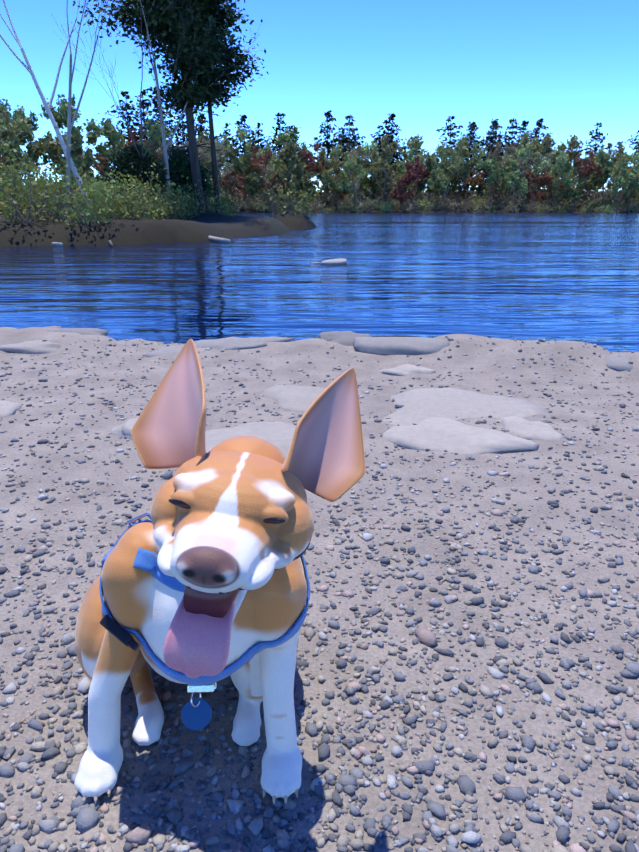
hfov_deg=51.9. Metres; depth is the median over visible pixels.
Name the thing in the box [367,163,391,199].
tree
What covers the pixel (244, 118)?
pine tree
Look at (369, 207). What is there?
bush
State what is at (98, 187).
shrub
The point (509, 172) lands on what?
tree
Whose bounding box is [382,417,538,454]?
rock slab
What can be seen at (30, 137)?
tree
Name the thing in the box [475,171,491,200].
pine tree
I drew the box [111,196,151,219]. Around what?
shrub
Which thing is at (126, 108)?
pine tree
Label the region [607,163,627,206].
tree
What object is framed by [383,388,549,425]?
rock slab
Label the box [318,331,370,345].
shore rock
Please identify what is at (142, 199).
shrub
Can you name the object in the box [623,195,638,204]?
bush
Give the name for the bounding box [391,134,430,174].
tree
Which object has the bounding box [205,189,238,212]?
shrub
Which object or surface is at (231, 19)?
pine tree
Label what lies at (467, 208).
bush
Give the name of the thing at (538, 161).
tree
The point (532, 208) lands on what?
bush
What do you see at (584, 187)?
tree
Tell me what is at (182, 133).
pine tree
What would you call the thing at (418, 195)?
bush
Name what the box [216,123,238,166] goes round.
pine tree
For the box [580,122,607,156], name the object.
pine tree
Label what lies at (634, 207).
bush
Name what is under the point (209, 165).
tree
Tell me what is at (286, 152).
tree
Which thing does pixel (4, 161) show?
tree
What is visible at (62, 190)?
shrub
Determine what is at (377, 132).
pine tree
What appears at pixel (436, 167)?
tree
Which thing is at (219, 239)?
fallen log
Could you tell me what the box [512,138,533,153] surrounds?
tree
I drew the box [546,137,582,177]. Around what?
tree
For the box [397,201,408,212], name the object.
bush
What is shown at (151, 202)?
shrub
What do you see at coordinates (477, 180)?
tree
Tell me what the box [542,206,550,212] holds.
bush
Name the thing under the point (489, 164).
tree
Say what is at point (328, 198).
bush
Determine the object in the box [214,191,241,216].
shrub
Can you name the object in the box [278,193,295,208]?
bush
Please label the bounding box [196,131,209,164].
tree
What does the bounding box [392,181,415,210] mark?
tree
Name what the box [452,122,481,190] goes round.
pine tree
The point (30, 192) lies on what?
shrub
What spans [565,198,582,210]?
bush
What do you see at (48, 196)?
shrub
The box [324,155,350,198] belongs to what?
tree
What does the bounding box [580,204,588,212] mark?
bush
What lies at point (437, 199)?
bush
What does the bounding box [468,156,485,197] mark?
tree
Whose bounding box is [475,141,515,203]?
tree
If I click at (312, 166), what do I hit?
tree
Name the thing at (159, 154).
tree
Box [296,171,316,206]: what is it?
tree
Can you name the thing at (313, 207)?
bush
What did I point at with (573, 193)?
tree
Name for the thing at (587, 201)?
bush
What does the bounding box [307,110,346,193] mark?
pine tree
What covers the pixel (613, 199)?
bush
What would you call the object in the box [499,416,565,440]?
rock slab
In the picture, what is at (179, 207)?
shrub
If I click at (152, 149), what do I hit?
tree
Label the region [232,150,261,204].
tree
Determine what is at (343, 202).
bush
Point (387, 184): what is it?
tree
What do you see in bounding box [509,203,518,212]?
bush
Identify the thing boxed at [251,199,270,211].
bush
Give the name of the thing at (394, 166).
tree
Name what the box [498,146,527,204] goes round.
tree
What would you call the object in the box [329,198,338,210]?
bush
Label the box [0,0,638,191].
sky
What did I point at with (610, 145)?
pine tree
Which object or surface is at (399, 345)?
shore rock
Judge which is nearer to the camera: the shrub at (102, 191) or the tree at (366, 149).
the shrub at (102, 191)
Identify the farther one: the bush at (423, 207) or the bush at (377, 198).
the bush at (377, 198)
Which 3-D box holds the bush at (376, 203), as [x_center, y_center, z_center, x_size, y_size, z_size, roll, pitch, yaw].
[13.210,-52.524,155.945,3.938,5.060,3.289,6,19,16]
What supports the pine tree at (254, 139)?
on the ground
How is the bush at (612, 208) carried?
on the ground
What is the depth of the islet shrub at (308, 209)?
22.89 m
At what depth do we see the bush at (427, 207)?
146.83 m
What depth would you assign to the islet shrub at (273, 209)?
23.23 m
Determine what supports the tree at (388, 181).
on the ground
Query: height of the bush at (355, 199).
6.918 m
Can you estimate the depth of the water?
5.88 m
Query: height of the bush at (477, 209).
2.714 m
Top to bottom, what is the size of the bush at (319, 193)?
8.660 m
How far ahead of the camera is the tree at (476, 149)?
166.65 m
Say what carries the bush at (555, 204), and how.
on the ground
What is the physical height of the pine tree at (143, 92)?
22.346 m
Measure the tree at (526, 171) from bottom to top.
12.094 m
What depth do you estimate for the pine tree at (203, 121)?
164.79 m
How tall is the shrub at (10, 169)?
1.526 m
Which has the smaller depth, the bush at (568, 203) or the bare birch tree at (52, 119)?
the bare birch tree at (52, 119)
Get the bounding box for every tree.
[0,0,94,202]
[0,99,25,140]
[0,108,29,189]
[0,135,35,183]
[0,139,23,181]
[5,110,55,179]
[16,133,39,172]
[32,135,77,176]
[40,94,98,188]
[40,131,76,187]
[52,0,216,172]
[56,128,95,185]
[63,0,260,212]
[65,0,108,206]
[76,144,106,196]
[82,160,111,182]
[85,118,125,178]
[93,91,148,145]
[102,0,262,207]
[123,89,181,147]
[127,125,160,159]
[128,129,160,166]
[138,119,173,163]
[143,87,186,154]
[145,0,268,213]
[148,143,169,161]
[155,139,187,166]
[165,112,199,148]
[183,117,222,162]
[195,114,215,151]
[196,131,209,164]
[197,135,234,205]
[201,159,218,198]
[205,137,233,180]
[209,146,240,195]
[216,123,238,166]
[219,168,245,212]
[221,125,254,175]
[221,165,249,203]
[225,162,255,201]
[227,115,259,167]
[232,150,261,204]
[243,142,286,205]
[247,122,278,167]
[247,131,264,172]
[247,164,274,204]
[256,141,283,200]
[264,113,296,199]
[272,154,298,207]
[273,142,311,190]
[274,125,308,164]
[277,141,304,205]
[284,169,304,207]
[291,142,330,201]
[291,165,314,199]
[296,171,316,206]
[302,153,321,175]
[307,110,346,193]
[313,146,344,201]
[313,165,346,201]
[321,143,357,210]
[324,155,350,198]
[329,127,351,171]
[333,114,367,157]
[337,158,368,210]
[338,145,374,200]
[340,149,368,187]
[342,127,367,170]
[342,141,389,199]
[346,177,372,201]
[351,169,377,209]
[364,161,397,199]
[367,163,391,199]
[368,134,401,211]
[369,125,383,183]
[370,113,406,172]
[371,158,404,198]
[372,160,398,201]
[374,126,402,202]
[374,167,403,210]
[390,161,429,211]
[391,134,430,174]
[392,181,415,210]
[395,148,423,207]
[398,156,428,206]
[399,136,424,161]
[416,151,457,209]
[419,150,447,199]
[421,154,460,206]
[426,141,464,209]
[429,167,449,209]
[436,116,465,164]
[444,141,479,206]
[448,134,487,190]
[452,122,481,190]
[452,169,484,208]
[455,159,473,198]
[465,124,484,190]
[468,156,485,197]
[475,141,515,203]
[475,155,506,210]
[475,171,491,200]
[478,119,509,161]
[479,167,502,198]
[480,125,503,160]
[481,154,513,207]
[483,136,506,176]
[496,118,519,157]
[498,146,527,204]
[498,157,536,207]
[501,151,525,202]
[504,144,552,212]
[505,157,529,199]
[508,120,538,171]
[508,130,541,171]
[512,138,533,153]
[524,169,552,210]
[526,150,554,209]
[527,170,557,202]
[528,118,556,168]
[529,132,567,189]
[537,152,570,190]
[542,146,571,177]
[542,174,565,208]
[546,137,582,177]
[549,150,577,210]
[555,177,586,211]
[556,149,603,210]
[557,135,591,202]
[572,157,594,189]
[575,152,612,202]
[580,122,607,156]
[588,150,613,202]
[590,147,606,181]
[590,163,613,202]
[594,143,615,191]
[607,143,633,182]
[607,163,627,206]
[610,152,638,212]
[611,141,628,179]
[611,154,633,197]
[613,151,634,167]
[622,166,638,210]
[623,173,638,208]
[624,125,638,165]
[629,165,638,181]
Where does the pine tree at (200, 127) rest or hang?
on the ground
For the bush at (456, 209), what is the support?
on the ground
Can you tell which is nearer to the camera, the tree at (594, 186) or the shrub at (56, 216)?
the shrub at (56, 216)
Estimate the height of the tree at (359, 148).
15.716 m
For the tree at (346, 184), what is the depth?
150.59 m
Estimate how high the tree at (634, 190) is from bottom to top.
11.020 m
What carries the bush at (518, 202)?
on the ground
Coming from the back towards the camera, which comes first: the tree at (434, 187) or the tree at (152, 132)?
the tree at (434, 187)
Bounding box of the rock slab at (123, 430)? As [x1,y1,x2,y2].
[110,418,137,439]
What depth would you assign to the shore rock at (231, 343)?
2.25 m
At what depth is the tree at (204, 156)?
133.86 m
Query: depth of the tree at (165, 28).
17.77 m
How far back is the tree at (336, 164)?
155.79 m
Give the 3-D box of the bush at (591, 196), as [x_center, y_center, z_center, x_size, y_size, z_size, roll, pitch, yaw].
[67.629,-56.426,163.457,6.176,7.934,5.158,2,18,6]
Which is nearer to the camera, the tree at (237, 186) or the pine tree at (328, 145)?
the tree at (237, 186)
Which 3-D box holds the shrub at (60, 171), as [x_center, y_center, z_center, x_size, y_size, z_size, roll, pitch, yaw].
[-5.938,-5.614,15.357,1.891,1.762,1.975,14,23,37]
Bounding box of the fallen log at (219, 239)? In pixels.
[208,235,230,243]
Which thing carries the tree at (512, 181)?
on the ground
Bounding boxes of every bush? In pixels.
[234,192,249,208]
[241,200,249,211]
[245,193,260,209]
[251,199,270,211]
[253,184,270,207]
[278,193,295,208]
[302,187,327,205]
[309,199,318,212]
[314,194,330,210]
[315,189,333,208]
[316,199,328,212]
[322,189,339,208]
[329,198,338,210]
[335,194,343,208]
[337,203,349,212]
[338,195,351,209]
[341,198,353,210]
[346,203,358,211]
[351,195,368,206]
[352,200,369,212]
[363,196,378,212]
[367,194,381,210]
[368,186,390,207]
[376,201,388,210]
[380,201,393,212]
[381,190,399,210]
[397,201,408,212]
[403,197,419,212]
[407,182,426,206]
[414,197,434,210]
[417,188,431,202]
[424,203,431,211]
[430,193,446,210]
[431,191,453,208]
[432,203,441,212]
[442,202,454,212]
[449,198,461,212]
[457,193,474,210]
[459,195,483,210]
[463,201,474,212]
[467,189,485,206]
[473,205,481,212]
[478,193,493,210]
[484,202,497,212]
[488,194,505,210]
[495,190,516,211]
[502,205,511,212]
[507,193,526,211]
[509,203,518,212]
[524,191,540,210]
[527,198,539,212]
[532,194,548,210]
[533,201,549,212]
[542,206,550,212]
[546,193,564,210]
[550,201,570,212]
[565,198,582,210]
[580,184,605,208]
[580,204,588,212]
[584,194,601,209]
[590,193,608,209]
[595,192,607,207]
[597,201,618,212]
[598,179,619,202]
[602,195,620,209]
[611,188,631,207]
[611,195,632,209]
[615,202,627,212]
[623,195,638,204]
[627,197,638,212]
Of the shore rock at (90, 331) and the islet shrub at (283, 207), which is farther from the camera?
the islet shrub at (283, 207)
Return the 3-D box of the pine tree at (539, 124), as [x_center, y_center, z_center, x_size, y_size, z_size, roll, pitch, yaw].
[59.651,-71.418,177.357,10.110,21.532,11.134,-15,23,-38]
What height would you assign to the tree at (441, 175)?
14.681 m
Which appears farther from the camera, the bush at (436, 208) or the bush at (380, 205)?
the bush at (380, 205)
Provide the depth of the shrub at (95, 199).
12.34 m
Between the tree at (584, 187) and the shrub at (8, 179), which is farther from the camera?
the tree at (584, 187)
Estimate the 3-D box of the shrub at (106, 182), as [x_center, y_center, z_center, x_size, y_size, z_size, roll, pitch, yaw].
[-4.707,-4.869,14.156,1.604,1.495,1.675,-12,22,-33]
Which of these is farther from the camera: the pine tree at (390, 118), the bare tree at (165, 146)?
the pine tree at (390, 118)
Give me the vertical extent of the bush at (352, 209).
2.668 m
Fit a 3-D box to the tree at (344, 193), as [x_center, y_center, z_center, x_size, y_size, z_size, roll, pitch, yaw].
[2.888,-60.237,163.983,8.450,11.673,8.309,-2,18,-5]
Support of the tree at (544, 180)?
on the ground
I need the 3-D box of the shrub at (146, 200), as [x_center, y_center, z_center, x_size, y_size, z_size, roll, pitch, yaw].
[-3.868,-4.787,14.043,1.486,1.713,2.022,-11,21,-31]
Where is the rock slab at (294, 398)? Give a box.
[260,385,324,411]
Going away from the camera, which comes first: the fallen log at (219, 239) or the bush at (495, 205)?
the fallen log at (219, 239)
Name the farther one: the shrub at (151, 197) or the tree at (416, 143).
the tree at (416, 143)
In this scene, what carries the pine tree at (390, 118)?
on the ground
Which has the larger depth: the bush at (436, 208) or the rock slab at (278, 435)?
the bush at (436, 208)
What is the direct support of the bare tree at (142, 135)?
on the ground
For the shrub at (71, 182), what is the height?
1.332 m
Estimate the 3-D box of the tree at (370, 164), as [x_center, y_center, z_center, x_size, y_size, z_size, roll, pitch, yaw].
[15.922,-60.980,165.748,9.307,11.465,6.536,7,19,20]
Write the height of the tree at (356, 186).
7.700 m
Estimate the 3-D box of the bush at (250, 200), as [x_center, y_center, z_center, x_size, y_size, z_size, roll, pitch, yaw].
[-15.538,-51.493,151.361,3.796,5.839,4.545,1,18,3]
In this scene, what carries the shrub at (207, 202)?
on the ground
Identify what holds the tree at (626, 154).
on the ground
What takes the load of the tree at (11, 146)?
on the ground
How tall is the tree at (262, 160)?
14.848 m
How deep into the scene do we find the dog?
0.47 m
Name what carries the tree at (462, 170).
on the ground
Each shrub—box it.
[0,149,40,206]
[0,149,48,208]
[0,150,71,230]
[0,152,47,204]
[0,153,62,193]
[0,158,52,222]
[0,163,26,205]
[0,164,94,220]
[2,148,73,208]
[10,174,107,221]
[13,144,94,204]
[18,176,46,209]
[23,176,63,206]
[25,191,50,222]
[35,167,86,222]
[40,161,134,229]
[42,161,85,199]
[50,166,130,223]
[61,182,116,218]
[66,167,135,217]
[69,167,142,219]
[71,164,141,216]
[72,166,134,212]
[72,177,123,216]
[99,168,164,218]
[99,171,167,218]
[104,158,174,219]
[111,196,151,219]
[112,186,175,218]
[119,166,178,219]
[121,184,170,219]
[121,189,153,219]
[138,178,202,219]
[150,183,212,217]
[152,183,190,219]
[153,168,213,217]
[159,187,197,219]
[163,183,214,215]
[170,193,203,218]
[175,185,203,215]
[188,188,220,211]
[198,180,234,213]
[204,186,217,212]
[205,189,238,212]
[209,191,248,215]
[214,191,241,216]
[246,156,347,221]
[258,180,306,217]
[279,192,321,218]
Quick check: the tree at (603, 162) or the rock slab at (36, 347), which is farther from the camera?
the tree at (603, 162)
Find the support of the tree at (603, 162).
on the ground
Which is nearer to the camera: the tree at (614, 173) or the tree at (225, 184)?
the tree at (225, 184)
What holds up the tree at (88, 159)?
on the ground
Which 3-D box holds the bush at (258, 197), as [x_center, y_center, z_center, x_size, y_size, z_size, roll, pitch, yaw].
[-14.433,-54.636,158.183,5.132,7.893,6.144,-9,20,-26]
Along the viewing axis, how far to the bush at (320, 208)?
148.12 m
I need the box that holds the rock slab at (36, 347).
[0,340,63,353]
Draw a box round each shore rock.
[44,328,110,337]
[145,345,183,356]
[194,337,293,349]
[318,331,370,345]
[353,337,449,353]
[604,354,632,370]
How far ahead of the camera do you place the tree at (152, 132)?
127.35 m
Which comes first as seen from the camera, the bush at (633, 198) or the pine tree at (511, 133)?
the bush at (633, 198)
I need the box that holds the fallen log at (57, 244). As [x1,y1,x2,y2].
[52,242,62,245]
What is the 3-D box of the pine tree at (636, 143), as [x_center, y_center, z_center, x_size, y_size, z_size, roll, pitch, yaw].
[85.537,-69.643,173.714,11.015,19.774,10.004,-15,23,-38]
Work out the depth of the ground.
0.91 m
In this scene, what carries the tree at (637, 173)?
on the ground
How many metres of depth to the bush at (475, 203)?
153.58 m
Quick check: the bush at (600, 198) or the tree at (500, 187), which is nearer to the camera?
the tree at (500, 187)
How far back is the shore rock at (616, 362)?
1.96 m
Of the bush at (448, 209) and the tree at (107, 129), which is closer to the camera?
the tree at (107, 129)
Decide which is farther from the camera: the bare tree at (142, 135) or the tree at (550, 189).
the tree at (550, 189)
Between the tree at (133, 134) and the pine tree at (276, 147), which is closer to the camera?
the tree at (133, 134)
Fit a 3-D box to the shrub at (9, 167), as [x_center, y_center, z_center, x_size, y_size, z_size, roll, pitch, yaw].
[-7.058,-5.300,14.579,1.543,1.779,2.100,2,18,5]
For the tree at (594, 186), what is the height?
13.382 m
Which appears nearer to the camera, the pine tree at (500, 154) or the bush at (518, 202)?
the bush at (518, 202)
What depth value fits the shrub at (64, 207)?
12.60 m
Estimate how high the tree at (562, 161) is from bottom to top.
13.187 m
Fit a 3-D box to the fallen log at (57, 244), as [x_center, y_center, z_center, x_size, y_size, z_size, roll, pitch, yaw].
[-5.434,-3.508,12.366,2.215,0.203,0.120,15,24,39]
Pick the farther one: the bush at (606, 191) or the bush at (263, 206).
the bush at (606, 191)
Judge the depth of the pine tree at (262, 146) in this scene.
167.82 m
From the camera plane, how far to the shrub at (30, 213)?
12.19 m
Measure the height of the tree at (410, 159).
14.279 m
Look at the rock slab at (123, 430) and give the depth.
1.41 m
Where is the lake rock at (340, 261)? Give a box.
[320,258,346,264]
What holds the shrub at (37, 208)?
on the ground
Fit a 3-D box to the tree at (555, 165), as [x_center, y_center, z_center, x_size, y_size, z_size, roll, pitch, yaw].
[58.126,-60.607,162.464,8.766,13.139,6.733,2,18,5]
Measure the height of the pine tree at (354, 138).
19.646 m
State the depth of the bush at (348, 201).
157.29 m
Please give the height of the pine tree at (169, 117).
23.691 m
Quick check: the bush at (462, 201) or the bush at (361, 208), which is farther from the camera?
the bush at (462, 201)
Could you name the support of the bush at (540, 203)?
on the ground
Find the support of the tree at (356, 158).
on the ground
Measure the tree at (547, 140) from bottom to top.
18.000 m
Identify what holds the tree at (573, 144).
on the ground
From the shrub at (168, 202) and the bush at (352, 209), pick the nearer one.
the shrub at (168, 202)
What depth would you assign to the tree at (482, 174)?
159.92 m
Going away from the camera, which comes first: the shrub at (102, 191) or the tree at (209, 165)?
the shrub at (102, 191)
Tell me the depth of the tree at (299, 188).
153.17 m
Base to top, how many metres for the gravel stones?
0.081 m
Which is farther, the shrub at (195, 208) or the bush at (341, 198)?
the bush at (341, 198)
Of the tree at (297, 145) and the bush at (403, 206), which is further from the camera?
the tree at (297, 145)
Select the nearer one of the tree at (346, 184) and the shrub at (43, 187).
the shrub at (43, 187)
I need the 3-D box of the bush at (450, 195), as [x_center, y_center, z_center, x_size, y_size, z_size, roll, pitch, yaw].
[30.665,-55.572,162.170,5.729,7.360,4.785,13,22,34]
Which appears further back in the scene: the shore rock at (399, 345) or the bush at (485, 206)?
the bush at (485, 206)
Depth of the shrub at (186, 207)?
17.68 m
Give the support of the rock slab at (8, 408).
on the ground
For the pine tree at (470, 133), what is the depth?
175.58 m
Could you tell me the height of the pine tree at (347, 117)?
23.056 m
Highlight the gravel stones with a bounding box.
[0,335,638,851]
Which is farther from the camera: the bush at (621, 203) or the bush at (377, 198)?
the bush at (377, 198)
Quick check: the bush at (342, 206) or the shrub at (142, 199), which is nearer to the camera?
the shrub at (142, 199)
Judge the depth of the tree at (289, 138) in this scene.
161.77 m
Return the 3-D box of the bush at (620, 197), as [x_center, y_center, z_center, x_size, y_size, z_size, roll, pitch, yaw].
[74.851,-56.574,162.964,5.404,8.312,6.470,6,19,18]
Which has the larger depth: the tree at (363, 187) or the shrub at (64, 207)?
the tree at (363, 187)
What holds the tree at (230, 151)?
on the ground
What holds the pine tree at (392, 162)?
on the ground
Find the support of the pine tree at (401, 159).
on the ground
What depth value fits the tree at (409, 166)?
155.17 m
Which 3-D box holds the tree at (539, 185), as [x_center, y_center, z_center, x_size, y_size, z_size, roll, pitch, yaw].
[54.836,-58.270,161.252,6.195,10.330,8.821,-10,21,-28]
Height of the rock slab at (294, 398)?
0.062 m
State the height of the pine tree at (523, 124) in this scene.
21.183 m
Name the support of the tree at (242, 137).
on the ground
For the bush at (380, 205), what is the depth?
156.36 m
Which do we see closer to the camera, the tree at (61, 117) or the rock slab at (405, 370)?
the rock slab at (405, 370)
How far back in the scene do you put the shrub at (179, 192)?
17.45 m
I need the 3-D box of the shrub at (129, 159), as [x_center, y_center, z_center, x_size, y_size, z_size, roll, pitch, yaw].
[-5.020,-6.831,18.095,2.328,1.852,1.985,1,18,2]
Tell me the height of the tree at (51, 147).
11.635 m
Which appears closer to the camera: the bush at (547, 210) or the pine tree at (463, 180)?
the bush at (547, 210)
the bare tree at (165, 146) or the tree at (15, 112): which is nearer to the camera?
the bare tree at (165, 146)
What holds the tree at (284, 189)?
on the ground
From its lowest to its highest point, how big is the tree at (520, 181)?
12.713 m
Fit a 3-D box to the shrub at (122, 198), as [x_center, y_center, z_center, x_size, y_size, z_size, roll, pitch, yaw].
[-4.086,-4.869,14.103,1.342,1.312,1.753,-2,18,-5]
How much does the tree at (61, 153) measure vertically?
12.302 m
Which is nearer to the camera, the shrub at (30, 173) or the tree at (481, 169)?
the shrub at (30, 173)
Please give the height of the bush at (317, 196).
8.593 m
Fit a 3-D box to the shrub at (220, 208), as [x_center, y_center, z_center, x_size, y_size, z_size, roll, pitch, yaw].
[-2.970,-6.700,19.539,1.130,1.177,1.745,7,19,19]
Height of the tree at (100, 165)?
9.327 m
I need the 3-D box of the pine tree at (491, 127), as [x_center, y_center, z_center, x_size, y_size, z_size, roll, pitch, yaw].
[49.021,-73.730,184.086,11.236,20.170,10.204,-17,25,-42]
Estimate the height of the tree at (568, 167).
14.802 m
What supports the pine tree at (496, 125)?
on the ground
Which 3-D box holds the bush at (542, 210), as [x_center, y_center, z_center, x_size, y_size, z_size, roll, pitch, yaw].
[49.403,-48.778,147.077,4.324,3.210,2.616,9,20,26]
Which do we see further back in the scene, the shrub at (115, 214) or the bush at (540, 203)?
the bush at (540, 203)
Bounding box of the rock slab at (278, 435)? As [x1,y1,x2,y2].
[205,421,295,457]
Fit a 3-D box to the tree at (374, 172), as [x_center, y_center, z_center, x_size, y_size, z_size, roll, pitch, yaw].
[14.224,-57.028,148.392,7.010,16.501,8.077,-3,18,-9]
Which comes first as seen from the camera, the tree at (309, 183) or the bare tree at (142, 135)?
the bare tree at (142, 135)
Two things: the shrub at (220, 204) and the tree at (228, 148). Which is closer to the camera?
the shrub at (220, 204)
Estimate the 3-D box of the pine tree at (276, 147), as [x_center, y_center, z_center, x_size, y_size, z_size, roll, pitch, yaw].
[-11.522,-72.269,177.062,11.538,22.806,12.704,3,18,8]
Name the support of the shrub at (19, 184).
on the ground
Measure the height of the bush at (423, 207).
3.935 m
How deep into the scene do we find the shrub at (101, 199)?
14.16 m
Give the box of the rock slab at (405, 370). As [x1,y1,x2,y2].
[379,364,435,375]
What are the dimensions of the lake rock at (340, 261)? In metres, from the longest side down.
0.348 x 0.243 x 0.105 m
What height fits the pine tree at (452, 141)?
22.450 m
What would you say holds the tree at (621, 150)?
on the ground
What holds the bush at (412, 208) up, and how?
on the ground
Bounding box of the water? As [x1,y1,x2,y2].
[0,213,638,351]
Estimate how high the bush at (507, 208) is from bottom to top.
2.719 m
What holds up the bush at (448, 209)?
on the ground
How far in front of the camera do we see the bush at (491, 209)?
145.16 m
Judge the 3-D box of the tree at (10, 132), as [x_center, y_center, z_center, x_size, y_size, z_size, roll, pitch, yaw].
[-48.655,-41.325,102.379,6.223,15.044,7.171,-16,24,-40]
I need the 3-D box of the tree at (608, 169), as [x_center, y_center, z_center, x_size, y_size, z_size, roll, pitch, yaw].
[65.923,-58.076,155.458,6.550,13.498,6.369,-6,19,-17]
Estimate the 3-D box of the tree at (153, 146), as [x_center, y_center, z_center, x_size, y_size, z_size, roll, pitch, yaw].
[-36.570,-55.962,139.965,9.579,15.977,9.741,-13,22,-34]
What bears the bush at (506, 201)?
on the ground
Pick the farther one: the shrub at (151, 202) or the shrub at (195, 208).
the shrub at (195, 208)
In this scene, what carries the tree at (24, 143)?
on the ground
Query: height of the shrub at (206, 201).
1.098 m
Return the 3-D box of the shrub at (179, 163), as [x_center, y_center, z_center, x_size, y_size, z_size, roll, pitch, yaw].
[-4.198,-7.524,20.276,2.316,2.160,2.716,10,21,28]
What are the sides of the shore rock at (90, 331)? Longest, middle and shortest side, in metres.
0.420 x 0.245 x 0.106 m
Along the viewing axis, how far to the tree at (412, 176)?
146.64 m
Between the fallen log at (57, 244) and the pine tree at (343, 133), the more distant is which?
the pine tree at (343, 133)
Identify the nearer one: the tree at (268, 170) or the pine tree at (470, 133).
the tree at (268, 170)
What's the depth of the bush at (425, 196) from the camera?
169.46 m
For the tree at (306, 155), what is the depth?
158.17 m
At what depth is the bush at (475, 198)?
160.97 m
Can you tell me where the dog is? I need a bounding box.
[74,339,365,803]
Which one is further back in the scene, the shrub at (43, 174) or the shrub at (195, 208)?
the shrub at (195, 208)
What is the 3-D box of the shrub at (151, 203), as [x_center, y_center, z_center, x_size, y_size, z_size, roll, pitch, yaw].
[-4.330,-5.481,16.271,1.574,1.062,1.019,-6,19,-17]
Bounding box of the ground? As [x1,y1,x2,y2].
[0,191,638,851]
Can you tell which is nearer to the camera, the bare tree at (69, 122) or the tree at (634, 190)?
the bare tree at (69, 122)
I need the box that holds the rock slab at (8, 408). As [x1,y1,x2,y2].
[0,400,21,417]
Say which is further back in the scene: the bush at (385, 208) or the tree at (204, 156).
the bush at (385, 208)
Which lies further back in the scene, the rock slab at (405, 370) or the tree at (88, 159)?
the tree at (88, 159)
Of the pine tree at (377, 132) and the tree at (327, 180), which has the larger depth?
the pine tree at (377, 132)
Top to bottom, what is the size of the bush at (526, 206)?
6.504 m
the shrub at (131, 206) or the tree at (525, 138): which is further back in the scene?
the tree at (525, 138)
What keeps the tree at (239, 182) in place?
on the ground
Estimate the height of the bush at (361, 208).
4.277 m
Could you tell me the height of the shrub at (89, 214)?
1.514 m
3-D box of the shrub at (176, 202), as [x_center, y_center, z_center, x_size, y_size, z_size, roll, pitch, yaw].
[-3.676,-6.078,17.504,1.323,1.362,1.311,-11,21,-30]
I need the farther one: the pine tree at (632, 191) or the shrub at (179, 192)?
the pine tree at (632, 191)
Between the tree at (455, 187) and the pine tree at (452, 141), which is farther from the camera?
the pine tree at (452, 141)
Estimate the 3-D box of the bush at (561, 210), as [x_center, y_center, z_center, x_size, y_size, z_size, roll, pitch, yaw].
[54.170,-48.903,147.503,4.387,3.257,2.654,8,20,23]
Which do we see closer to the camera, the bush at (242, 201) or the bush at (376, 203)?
the bush at (242, 201)
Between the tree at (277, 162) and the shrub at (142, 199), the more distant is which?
the tree at (277, 162)
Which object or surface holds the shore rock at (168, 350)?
on the ground
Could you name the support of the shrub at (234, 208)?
on the ground
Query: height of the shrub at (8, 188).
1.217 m
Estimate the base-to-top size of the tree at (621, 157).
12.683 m
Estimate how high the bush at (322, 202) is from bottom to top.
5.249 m
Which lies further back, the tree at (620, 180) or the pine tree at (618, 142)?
the pine tree at (618, 142)
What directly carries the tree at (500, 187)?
on the ground
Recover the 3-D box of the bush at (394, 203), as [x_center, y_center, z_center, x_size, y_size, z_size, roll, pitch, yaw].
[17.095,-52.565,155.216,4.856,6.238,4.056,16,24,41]
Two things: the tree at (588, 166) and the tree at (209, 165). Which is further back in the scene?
the tree at (588, 166)
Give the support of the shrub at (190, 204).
on the ground
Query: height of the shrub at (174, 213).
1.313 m
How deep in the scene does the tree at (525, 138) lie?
164.29 m
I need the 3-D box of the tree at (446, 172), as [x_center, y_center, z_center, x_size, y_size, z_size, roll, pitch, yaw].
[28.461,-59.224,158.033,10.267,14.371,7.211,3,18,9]
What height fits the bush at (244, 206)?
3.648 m
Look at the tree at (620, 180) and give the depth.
145.30 m
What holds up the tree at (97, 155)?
on the ground
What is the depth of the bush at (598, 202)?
154.80 m
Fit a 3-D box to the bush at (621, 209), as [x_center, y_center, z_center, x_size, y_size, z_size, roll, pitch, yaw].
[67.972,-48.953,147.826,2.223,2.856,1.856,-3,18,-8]
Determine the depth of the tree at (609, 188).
162.94 m

